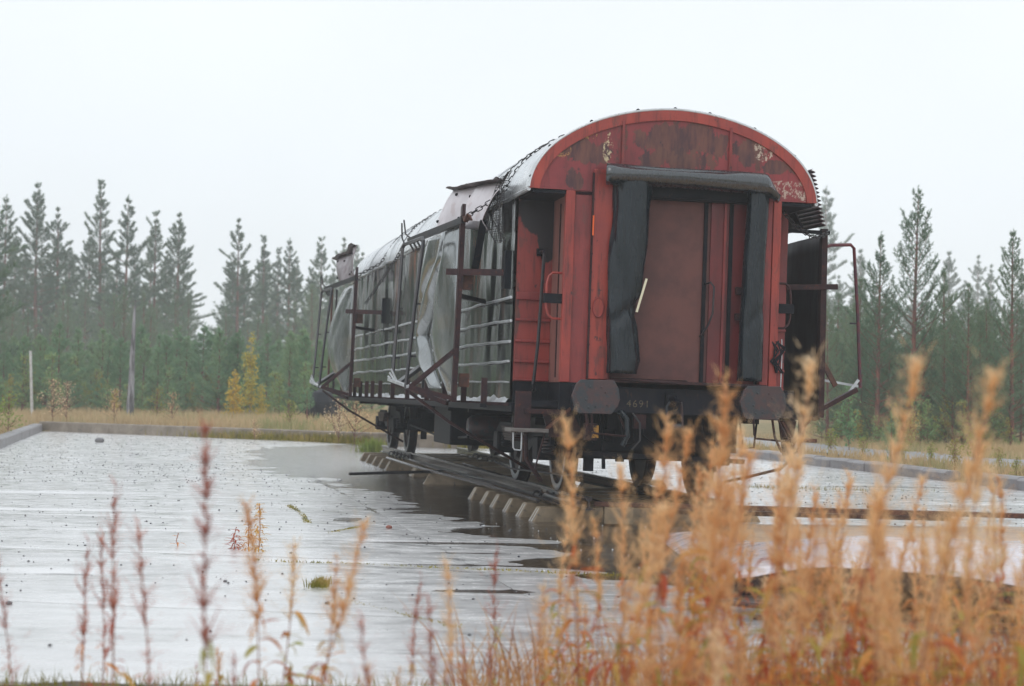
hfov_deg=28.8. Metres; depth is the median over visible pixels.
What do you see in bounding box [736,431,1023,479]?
dry grass
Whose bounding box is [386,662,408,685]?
fireweed plant
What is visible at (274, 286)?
pine tree
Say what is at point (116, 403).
birch bush
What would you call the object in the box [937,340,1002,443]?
young pine
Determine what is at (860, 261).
pine tree
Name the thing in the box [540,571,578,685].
fireweed plant
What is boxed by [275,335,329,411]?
young pine
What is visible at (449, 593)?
fireweed plant
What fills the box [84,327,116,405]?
young pine
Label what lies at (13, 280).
pine tree
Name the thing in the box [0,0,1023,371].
sky
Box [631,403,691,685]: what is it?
fireweed plant
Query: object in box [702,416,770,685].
fireweed plant
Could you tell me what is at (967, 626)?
fireweed plant
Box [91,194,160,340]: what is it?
pine tree
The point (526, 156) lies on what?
chain
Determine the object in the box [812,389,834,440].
leafy brush
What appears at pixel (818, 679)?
fireweed plant
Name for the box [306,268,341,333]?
pine tree
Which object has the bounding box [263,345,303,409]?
young pine
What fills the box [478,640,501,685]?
fireweed plant
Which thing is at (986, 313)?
pine tree
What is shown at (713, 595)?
fireweed plant
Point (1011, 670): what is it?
fireweed plant
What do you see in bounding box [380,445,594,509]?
rail
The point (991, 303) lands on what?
pine tree
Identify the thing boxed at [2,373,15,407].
leafy brush
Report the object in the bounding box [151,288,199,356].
pine tree
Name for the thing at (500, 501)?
concrete sleeper
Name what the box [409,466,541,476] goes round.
concrete sleeper
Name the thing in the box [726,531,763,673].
fireweed plant
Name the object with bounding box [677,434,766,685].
fireweed plant
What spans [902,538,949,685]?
fireweed plant
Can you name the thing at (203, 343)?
young pine
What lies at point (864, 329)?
pine tree
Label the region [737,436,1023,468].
gravel path
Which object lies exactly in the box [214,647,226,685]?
fireweed plant
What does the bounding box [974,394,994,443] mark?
leafy brush
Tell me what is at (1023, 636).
fireweed plant
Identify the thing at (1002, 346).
pine tree
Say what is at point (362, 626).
fireweed plant
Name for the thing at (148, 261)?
pine tree
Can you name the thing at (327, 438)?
moss and grass
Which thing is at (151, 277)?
pine tree
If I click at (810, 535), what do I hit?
fireweed plant
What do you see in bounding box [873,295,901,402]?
pine tree
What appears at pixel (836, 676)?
fireweed plant
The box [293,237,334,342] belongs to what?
pine tree
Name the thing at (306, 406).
pine seedling
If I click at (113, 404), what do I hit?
dry shrub
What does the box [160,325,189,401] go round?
young pine
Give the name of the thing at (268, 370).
young pine
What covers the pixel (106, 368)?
young pine
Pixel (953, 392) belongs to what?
young pine
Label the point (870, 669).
fireweed plant
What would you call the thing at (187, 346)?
young pine
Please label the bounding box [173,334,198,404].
young pine
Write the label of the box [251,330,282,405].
young pine
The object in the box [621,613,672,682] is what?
fireweed plant
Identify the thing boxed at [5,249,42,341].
pine tree
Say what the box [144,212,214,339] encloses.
pine tree
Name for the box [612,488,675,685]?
fireweed plant
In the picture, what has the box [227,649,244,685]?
fireweed plant
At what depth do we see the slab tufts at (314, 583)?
13.86 m
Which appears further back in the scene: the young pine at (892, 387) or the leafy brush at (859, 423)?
the young pine at (892, 387)
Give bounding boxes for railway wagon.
[335,107,817,496]
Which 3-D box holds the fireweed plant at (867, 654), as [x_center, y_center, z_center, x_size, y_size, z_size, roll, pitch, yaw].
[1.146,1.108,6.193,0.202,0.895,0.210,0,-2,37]
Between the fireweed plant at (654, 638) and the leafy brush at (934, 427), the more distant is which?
the leafy brush at (934, 427)
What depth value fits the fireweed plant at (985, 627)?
5.09 m
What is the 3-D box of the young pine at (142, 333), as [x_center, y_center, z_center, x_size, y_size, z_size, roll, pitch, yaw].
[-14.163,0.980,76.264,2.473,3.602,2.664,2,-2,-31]
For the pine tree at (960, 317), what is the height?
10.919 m
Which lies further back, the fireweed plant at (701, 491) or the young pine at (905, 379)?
the young pine at (905, 379)
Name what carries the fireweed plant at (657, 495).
on the soil bed
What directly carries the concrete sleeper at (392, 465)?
on the concrete pavement at (44, 609)
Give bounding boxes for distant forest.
[0,208,1023,394]
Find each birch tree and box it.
[221,369,246,418]
[239,331,261,412]
[253,384,269,415]
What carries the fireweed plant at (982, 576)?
on the soil bed
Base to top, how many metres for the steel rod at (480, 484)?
0.056 m
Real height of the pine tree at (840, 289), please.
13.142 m
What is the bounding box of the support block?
[603,507,632,523]
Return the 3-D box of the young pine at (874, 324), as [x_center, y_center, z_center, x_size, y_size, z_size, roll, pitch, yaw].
[9.721,0.835,54.239,2.050,3.780,1.679,0,-1,16]
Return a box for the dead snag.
[126,300,135,415]
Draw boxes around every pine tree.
[0,182,73,351]
[0,194,41,342]
[0,214,25,330]
[0,289,31,354]
[0,297,34,351]
[0,301,21,361]
[1,231,39,343]
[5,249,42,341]
[17,308,45,374]
[18,251,54,356]
[30,206,80,330]
[33,315,68,374]
[37,236,77,334]
[37,240,83,352]
[37,283,90,362]
[52,295,92,374]
[64,179,149,396]
[64,280,104,366]
[67,232,110,382]
[79,294,124,360]
[90,258,121,341]
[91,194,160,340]
[91,292,131,362]
[97,286,149,367]
[106,251,130,340]
[116,249,152,342]
[119,210,174,339]
[124,304,163,383]
[125,292,168,367]
[128,236,170,324]
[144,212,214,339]
[148,303,173,371]
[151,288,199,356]
[156,249,191,341]
[168,251,203,343]
[173,292,207,397]
[200,260,250,351]
[213,218,264,344]
[213,306,244,351]
[224,260,265,353]
[239,235,285,352]
[240,310,265,369]
[241,319,260,353]
[244,315,275,363]
[248,266,281,343]
[255,238,317,343]
[259,247,292,356]
[269,321,287,391]
[270,260,308,343]
[274,302,310,348]
[284,283,329,361]
[292,267,325,350]
[292,327,308,359]
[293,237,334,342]
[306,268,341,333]
[322,237,355,317]
[328,266,355,328]
[353,245,360,267]
[811,186,854,323]
[820,337,840,427]
[824,290,851,416]
[824,306,851,398]
[825,290,837,394]
[825,303,874,424]
[829,277,898,434]
[830,274,849,350]
[830,314,899,435]
[831,302,890,430]
[836,231,939,441]
[843,248,875,309]
[846,278,864,335]
[853,186,988,443]
[862,332,901,432]
[864,282,900,353]
[872,320,922,406]
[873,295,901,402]
[882,337,910,424]
[886,294,905,356]
[895,301,918,354]
[900,268,974,435]
[920,297,936,331]
[925,305,965,402]
[926,312,945,412]
[928,251,975,347]
[929,283,1020,442]
[939,314,983,433]
[949,302,1019,416]
[950,255,998,326]
[950,296,1023,439]
[956,285,974,332]
[958,306,965,335]
[961,228,1023,444]
[964,325,1023,429]
[967,264,1006,332]
[985,292,1004,338]
[997,312,1018,395]
[998,299,1023,434]
[998,301,1021,374]
[1007,264,1023,381]
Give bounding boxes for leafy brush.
[0,361,11,403]
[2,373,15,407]
[29,385,39,408]
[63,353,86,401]
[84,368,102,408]
[88,371,108,406]
[99,378,113,410]
[119,384,135,409]
[143,376,159,410]
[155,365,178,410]
[165,388,179,413]
[185,382,199,412]
[224,381,239,408]
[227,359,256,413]
[265,371,290,414]
[265,395,272,413]
[269,372,286,417]
[291,361,313,412]
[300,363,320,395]
[806,421,818,437]
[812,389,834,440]
[824,410,842,442]
[833,392,850,435]
[834,386,861,445]
[851,409,871,442]
[860,413,870,441]
[869,415,884,443]
[880,420,889,442]
[884,403,901,440]
[895,397,919,448]
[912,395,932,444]
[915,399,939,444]
[930,414,947,443]
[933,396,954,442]
[953,400,972,444]
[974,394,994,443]
[984,424,997,445]
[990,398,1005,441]
[998,417,1013,442]
[1011,429,1019,444]
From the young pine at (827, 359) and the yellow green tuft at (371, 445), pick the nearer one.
the yellow green tuft at (371, 445)
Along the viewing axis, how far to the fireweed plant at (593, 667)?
7.79 m
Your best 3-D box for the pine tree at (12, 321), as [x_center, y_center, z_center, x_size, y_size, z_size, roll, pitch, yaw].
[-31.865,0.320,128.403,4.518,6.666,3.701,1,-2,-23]
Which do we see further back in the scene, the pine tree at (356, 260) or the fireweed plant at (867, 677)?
the pine tree at (356, 260)
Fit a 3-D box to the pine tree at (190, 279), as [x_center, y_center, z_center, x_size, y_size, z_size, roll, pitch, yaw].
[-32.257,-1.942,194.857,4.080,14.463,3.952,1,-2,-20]
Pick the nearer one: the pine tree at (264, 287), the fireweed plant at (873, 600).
the fireweed plant at (873, 600)
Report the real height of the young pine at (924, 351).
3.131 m
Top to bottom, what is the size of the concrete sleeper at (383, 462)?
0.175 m
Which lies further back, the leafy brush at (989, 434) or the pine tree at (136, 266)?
the pine tree at (136, 266)
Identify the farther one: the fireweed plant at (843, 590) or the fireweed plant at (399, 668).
the fireweed plant at (843, 590)
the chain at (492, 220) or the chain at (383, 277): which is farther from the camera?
the chain at (383, 277)
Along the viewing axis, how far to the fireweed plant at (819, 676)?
8.06 m
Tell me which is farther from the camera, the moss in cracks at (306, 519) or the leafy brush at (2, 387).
the leafy brush at (2, 387)
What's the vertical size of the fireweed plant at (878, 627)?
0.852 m
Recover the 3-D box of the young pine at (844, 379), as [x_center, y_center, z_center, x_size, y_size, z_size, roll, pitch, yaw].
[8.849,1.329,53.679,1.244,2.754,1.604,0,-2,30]
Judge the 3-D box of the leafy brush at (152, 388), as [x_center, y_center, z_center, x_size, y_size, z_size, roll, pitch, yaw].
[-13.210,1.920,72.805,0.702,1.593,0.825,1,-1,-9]
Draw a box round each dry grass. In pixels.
[0,403,433,433]
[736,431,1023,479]
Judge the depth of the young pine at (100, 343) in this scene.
84.54 m
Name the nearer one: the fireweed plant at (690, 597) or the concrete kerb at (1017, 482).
the fireweed plant at (690, 597)
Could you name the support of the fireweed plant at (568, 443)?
on the soil bed
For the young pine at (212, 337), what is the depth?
80.72 m
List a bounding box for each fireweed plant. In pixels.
[0,553,29,685]
[69,532,100,685]
[88,527,124,685]
[96,476,137,685]
[116,514,177,685]
[172,404,244,685]
[194,662,202,684]
[211,651,227,685]
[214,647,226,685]
[226,490,282,685]
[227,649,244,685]
[267,535,314,685]
[303,552,350,685]
[304,508,374,685]
[345,608,382,685]
[354,660,376,685]
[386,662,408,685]
[401,567,428,685]
[416,591,449,685]
[423,637,432,685]
[427,551,474,685]
[452,637,474,685]
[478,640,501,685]
[479,534,515,685]
[515,578,556,685]
[525,601,550,684]
[533,611,560,685]
[535,403,608,685]
[540,495,581,685]
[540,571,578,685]
[565,583,594,685]
[572,601,598,685]
[577,510,618,685]
[588,566,654,685]
[589,451,650,685]
[591,648,601,684]
[598,649,611,685]
[612,469,676,685]
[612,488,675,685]
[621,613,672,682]
[624,622,663,685]
[626,520,684,685]
[627,413,700,685]
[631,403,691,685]
[652,540,700,685]
[661,562,695,685]
[665,631,700,685]
[666,522,710,685]
[666,580,691,674]
[667,494,718,685]
[668,461,711,685]
[669,465,728,685]
[669,639,705,685]
[670,364,747,677]
[672,435,725,684]
[672,618,705,675]
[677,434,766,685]
[679,411,741,685]
[683,469,752,685]
[687,622,735,685]
[689,613,707,685]
[689,619,733,685]
[695,453,751,684]
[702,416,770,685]
[703,590,737,682]
[704,561,739,684]
[718,624,748,685]
[724,624,758,685]
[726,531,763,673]
[738,455,800,685]
[741,486,798,685]
[745,338,825,683]
[745,449,810,685]
[749,513,807,685]
[751,573,776,675]
[754,437,802,684]
[764,511,842,685]
[776,553,807,684]
[776,559,821,683]
[778,583,818,685]
[783,604,816,685]
[784,514,814,683]
[786,484,827,681]
[797,483,850,682]
[797,569,833,685]
[802,496,851,685]
[804,539,853,683]
[804,570,869,685]
[811,566,854,685]
[816,532,886,684]
[817,465,863,685]
[825,539,852,673]
[825,552,862,682]
[829,335,936,685]
[831,539,879,684]
[834,481,897,685]
[838,510,903,685]
[838,608,852,667]
[845,584,883,684]
[846,572,863,676]
[849,566,868,679]
[853,465,932,683]
[856,554,902,685]
[856,564,910,683]
[857,538,888,679]
[860,513,921,685]
[861,562,901,685]
[863,514,911,685]
[868,614,902,685]
[885,572,914,683]
[890,592,941,685]
[891,502,939,685]
[891,620,909,685]
[896,514,968,685]
[897,520,932,685]
[899,346,1016,685]
[901,618,952,685]
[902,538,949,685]
[902,584,941,685]
[913,534,943,685]
[922,518,972,685]
[922,531,974,685]
[928,636,954,685]
[931,418,999,685]
[934,559,957,657]
[935,527,995,685]
[947,578,977,685]
[949,543,1021,685]
[952,508,999,684]
[953,623,997,685]
[962,530,1023,685]
[972,455,1016,685]
[980,465,1023,685]
[992,628,1022,685]
[993,626,1006,685]
[997,512,1023,685]
[998,526,1023,683]
[999,584,1022,683]
[1006,584,1023,682]
[1008,532,1023,682]
[1009,521,1023,685]
[1012,586,1023,684]
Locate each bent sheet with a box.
[661,532,749,579]
[734,536,1023,622]
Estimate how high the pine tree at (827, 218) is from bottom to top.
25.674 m
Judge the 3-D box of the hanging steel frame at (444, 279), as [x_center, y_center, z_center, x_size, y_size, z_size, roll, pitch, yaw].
[-0.614,-0.033,23.303,1.639,2.972,3.460,2,-2,-10]
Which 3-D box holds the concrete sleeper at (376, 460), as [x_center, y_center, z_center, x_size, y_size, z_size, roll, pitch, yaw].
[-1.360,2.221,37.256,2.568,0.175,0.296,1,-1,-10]
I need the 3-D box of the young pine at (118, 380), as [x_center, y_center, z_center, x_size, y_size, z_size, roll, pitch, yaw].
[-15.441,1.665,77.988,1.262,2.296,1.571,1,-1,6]
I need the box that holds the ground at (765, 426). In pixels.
[17,400,1023,482]
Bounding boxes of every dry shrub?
[37,379,73,421]
[51,381,85,421]
[96,388,122,423]
[159,392,181,418]
[251,420,264,439]
[324,398,353,443]
[335,400,376,444]
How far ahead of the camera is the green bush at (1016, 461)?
31.47 m
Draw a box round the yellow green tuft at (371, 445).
[350,436,386,451]
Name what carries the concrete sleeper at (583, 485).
on the concrete pavement at (44, 609)
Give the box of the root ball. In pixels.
[298,388,344,417]
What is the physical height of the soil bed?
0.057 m
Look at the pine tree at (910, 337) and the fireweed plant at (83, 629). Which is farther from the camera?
the pine tree at (910, 337)
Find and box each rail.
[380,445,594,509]
[456,447,723,504]
[594,501,1023,518]
[671,509,948,520]
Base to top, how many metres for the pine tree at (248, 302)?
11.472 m
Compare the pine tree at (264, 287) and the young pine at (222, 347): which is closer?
the young pine at (222, 347)
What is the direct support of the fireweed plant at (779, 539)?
on the soil bed
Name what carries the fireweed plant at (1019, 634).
on the soil bed
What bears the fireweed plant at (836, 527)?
on the soil bed
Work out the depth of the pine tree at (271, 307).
181.32 m
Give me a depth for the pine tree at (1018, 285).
235.04 m
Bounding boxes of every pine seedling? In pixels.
[297,381,319,422]
[877,411,902,462]
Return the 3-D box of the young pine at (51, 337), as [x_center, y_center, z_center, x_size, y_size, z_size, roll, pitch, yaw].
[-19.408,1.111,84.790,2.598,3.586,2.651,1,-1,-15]
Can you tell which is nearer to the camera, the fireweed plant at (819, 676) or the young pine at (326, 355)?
the fireweed plant at (819, 676)
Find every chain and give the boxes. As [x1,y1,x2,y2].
[358,217,428,276]
[365,209,440,303]
[468,134,564,215]
[489,170,512,243]
[503,140,553,177]
[782,210,828,239]
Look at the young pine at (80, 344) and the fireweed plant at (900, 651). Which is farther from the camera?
the young pine at (80, 344)
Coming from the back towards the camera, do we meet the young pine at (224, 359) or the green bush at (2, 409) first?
the young pine at (224, 359)
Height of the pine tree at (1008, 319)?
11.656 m
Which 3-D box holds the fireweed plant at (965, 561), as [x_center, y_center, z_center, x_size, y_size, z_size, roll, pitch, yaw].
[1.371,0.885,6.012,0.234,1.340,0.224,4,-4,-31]
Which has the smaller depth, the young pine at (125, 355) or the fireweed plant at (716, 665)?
the fireweed plant at (716, 665)
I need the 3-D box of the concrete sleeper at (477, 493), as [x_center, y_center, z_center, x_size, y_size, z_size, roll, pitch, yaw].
[0.705,1.970,25.894,2.568,0.175,0.296,1,-1,-9]
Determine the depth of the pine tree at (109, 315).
119.73 m
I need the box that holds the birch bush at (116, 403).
[110,390,121,412]
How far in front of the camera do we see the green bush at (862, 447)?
39.95 m
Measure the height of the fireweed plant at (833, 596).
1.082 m
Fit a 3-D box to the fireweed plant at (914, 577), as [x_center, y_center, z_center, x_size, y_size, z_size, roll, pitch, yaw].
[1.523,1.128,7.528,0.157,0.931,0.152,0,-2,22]
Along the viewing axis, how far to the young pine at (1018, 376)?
56.97 m
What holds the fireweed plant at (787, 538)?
on the soil bed
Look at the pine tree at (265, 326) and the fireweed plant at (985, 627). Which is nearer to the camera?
the fireweed plant at (985, 627)
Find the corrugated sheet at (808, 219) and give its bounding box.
[784,169,825,233]
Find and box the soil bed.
[2,681,146,685]
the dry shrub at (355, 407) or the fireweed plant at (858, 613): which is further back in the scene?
the dry shrub at (355, 407)
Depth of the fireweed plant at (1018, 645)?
5.17 m
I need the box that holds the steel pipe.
[543,492,579,506]
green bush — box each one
[0,390,26,432]
[0,397,10,425]
[141,387,165,416]
[279,398,300,423]
[822,427,838,450]
[857,436,869,455]
[900,443,908,463]
[924,441,937,464]
[945,439,964,469]
[962,421,993,457]
[991,447,1005,470]
[1009,456,1023,475]
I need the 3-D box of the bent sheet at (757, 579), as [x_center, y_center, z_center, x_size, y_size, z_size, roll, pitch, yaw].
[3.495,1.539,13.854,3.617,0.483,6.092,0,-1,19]
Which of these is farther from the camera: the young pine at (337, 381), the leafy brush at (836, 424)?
the young pine at (337, 381)
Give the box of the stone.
[95,437,103,441]
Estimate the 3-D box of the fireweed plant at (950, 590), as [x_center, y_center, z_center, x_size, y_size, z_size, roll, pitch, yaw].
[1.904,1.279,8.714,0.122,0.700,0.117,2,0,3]
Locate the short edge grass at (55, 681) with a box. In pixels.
[0,664,511,685]
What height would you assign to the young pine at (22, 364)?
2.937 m
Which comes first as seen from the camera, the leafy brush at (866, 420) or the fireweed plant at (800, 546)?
the fireweed plant at (800, 546)
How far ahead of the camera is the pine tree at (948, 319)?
64.49 m
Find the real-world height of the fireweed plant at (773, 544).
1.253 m
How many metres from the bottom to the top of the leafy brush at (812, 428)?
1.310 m
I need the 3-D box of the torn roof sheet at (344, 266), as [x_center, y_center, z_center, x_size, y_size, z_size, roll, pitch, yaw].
[-3.002,-1.383,36.430,0.256,0.657,4.001,1,-1,-11]
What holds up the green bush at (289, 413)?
on the ground at (765, 426)
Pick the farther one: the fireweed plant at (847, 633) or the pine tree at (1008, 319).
the pine tree at (1008, 319)
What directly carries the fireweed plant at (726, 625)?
on the soil bed
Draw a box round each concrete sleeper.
[359,452,460,460]
[365,454,469,462]
[371,456,478,464]
[377,458,486,466]
[385,461,509,469]
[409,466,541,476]
[423,473,575,485]
[468,487,618,499]
[480,490,638,503]
[489,494,653,507]
[502,498,671,511]
[515,502,691,516]
[529,506,759,521]
[578,479,664,487]
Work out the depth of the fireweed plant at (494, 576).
7.61 m
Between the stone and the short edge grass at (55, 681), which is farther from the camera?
the stone
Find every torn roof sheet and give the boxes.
[332,243,360,280]
[436,177,504,229]
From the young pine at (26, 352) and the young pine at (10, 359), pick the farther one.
the young pine at (10, 359)
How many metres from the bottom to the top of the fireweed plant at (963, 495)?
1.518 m
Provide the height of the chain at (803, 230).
0.328 m
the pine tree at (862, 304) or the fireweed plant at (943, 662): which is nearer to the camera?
the fireweed plant at (943, 662)
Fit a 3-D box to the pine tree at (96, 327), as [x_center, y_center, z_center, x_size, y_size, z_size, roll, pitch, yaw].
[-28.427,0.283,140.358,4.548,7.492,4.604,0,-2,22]
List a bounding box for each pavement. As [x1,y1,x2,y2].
[0,431,1023,685]
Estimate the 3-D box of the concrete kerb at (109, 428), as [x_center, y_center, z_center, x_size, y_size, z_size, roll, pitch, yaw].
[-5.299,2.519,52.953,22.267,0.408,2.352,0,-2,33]
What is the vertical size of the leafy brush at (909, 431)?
1.304 m
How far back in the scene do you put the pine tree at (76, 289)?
163.70 m
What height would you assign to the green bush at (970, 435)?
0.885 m
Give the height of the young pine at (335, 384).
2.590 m
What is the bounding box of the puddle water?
[35,444,972,593]
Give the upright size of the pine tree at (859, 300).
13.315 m
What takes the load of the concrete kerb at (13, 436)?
on the ground at (765, 426)
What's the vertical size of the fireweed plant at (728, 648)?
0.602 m
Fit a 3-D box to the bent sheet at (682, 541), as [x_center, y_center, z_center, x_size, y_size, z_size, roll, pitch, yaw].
[1.667,1.557,15.367,0.823,0.265,4.400,1,-1,0]
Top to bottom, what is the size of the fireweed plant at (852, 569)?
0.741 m
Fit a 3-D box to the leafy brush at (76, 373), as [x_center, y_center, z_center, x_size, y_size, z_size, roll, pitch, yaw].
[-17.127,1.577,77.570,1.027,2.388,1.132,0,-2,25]
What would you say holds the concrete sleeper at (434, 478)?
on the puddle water
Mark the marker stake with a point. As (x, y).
(31, 382)
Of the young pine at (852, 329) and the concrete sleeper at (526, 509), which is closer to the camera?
the concrete sleeper at (526, 509)
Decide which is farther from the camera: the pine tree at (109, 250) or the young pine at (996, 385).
the pine tree at (109, 250)
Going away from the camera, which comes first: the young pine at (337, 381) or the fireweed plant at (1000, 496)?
the fireweed plant at (1000, 496)
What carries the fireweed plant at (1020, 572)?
on the soil bed
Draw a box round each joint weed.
[226,527,244,549]
[240,526,258,550]
[248,503,270,551]
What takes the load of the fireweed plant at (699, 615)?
on the soil bed
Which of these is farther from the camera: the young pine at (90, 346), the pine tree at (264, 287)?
the pine tree at (264, 287)
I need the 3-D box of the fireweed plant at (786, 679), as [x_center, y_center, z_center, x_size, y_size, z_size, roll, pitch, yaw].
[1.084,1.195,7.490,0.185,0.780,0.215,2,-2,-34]
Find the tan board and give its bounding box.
[729,524,1023,541]
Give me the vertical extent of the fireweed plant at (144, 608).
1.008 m
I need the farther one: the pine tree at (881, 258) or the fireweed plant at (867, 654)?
the pine tree at (881, 258)
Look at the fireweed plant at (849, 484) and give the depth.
7.12 m
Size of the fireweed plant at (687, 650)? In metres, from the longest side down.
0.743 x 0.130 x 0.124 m
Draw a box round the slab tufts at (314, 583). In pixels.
[302,484,949,588]
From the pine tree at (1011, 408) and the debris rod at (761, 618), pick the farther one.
the pine tree at (1011, 408)
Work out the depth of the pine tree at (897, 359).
65.09 m
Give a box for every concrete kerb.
[0,423,42,447]
[39,421,464,447]
[731,448,1023,490]
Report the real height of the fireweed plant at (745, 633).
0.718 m
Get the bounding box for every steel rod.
[349,470,483,478]
[386,457,539,502]
[408,459,566,506]
[462,463,602,501]
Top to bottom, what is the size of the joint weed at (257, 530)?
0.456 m
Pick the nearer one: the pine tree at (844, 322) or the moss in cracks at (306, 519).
the moss in cracks at (306, 519)
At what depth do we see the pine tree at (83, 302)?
142.64 m
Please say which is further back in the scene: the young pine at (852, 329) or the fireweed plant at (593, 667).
the young pine at (852, 329)
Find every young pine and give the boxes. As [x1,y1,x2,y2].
[0,335,48,409]
[0,337,42,411]
[0,339,16,406]
[0,352,15,405]
[1,333,19,404]
[12,333,65,406]
[12,353,45,408]
[28,338,65,408]
[29,360,64,409]
[33,321,85,410]
[37,328,80,383]
[40,351,72,410]
[54,356,69,407]
[60,326,104,411]
[61,351,91,408]
[62,368,89,408]
[64,355,89,408]
[68,341,86,397]
[80,338,101,394]
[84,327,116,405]
[85,340,126,405]
[87,336,149,410]
[88,357,124,412]
[98,329,121,387]
[98,342,128,408]
[101,365,124,408]
[115,323,163,408]
[116,335,161,408]
[123,335,150,381]
[135,333,193,411]
[136,346,184,410]
[142,332,182,405]
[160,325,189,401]
[162,355,186,404]
[169,322,221,409]
[169,332,206,408]
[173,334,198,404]
[177,347,205,407]
[184,331,224,407]
[190,325,255,413]
[197,336,270,412]
[197,342,231,408]
[199,328,264,409]
[220,356,258,413]
[250,340,268,404]
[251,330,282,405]
[252,360,282,410]
[253,351,269,394]
[258,338,286,405]
[259,329,302,412]
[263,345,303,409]
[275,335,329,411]
[277,324,315,406]
[289,339,341,411]
[303,347,339,410]
[329,366,358,409]
[331,378,375,410]
[336,384,353,412]
[351,404,385,411]
[795,300,861,440]
[820,328,856,434]
[820,342,859,438]
[825,321,884,427]
[829,324,869,436]
[830,326,888,441]
[837,306,905,435]
[849,334,893,435]
[853,336,906,435]
[864,344,901,434]
[886,346,925,437]
[895,349,909,420]
[897,326,956,436]
[898,330,951,442]
[899,330,942,438]
[926,343,973,442]
[933,336,983,444]
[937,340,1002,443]
[955,309,1006,439]
[972,338,1008,431]
[993,341,1019,436]
[997,358,1023,437]
[998,370,1023,432]
[1002,333,1023,441]
[1002,336,1023,435]
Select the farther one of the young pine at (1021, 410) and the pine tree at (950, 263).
the pine tree at (950, 263)
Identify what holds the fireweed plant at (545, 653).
on the soil bed
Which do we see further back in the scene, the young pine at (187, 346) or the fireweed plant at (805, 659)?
the young pine at (187, 346)
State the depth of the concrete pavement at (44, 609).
15.24 m
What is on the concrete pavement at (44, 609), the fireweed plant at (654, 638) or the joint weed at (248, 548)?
the joint weed at (248, 548)
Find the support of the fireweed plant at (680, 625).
on the soil bed
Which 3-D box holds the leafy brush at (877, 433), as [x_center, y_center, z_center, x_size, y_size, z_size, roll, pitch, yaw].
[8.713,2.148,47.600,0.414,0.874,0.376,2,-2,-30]
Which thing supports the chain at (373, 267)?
hanging from the railway wagon
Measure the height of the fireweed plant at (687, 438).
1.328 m
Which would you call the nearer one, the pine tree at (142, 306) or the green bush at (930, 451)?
the green bush at (930, 451)
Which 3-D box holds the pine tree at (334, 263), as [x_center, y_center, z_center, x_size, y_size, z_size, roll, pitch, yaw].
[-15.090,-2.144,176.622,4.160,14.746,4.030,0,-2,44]
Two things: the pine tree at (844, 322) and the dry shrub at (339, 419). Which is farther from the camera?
the pine tree at (844, 322)
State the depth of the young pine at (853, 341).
55.34 m
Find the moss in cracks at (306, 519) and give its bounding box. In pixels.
[258,504,655,626]
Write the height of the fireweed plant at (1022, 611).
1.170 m
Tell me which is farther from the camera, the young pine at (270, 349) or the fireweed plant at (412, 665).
the young pine at (270, 349)
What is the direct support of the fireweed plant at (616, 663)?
on the soil bed
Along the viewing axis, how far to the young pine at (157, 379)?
72.41 m
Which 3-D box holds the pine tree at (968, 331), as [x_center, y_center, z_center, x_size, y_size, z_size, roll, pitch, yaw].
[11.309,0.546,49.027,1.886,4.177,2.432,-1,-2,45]
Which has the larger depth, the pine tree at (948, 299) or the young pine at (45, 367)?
the young pine at (45, 367)
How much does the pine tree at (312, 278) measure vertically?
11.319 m
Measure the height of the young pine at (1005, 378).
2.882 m
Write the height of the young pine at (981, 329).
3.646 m
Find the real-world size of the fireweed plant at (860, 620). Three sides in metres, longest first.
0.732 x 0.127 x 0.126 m
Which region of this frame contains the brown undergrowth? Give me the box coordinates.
[395,594,1018,685]
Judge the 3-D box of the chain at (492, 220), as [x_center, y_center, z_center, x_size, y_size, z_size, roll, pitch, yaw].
[-0.138,-1.473,21.692,0.162,0.726,0.911,2,-2,-10]
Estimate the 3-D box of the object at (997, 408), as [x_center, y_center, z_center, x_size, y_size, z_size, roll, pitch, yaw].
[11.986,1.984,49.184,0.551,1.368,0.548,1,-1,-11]
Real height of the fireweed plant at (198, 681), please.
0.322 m
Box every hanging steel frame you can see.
[309,267,402,442]
[387,204,529,469]
[783,229,861,420]
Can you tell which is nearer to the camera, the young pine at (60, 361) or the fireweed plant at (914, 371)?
the fireweed plant at (914, 371)
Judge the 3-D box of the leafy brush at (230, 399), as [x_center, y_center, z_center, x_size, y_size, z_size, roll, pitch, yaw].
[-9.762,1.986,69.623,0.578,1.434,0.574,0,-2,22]
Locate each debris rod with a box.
[721,600,848,616]
[753,615,910,622]
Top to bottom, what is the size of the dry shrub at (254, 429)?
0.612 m
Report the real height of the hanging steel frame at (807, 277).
2.141 m
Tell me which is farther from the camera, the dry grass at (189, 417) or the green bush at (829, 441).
the dry grass at (189, 417)
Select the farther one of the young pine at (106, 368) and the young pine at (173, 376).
the young pine at (173, 376)
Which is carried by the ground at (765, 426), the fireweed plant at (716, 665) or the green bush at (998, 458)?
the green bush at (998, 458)
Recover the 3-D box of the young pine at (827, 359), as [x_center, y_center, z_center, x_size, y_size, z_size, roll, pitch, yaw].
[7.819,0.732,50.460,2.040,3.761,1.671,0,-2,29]
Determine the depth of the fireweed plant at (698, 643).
6.32 m
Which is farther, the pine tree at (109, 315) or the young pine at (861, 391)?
the pine tree at (109, 315)
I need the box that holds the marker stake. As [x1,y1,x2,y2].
[29,351,32,414]
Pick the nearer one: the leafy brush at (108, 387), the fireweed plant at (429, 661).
the fireweed plant at (429, 661)
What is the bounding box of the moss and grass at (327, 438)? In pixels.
[145,428,488,448]
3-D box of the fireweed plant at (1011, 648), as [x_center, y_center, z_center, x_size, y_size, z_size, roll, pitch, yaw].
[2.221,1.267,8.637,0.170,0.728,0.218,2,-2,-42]
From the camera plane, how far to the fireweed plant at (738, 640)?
5.40 m
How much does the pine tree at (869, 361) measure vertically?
3.933 m

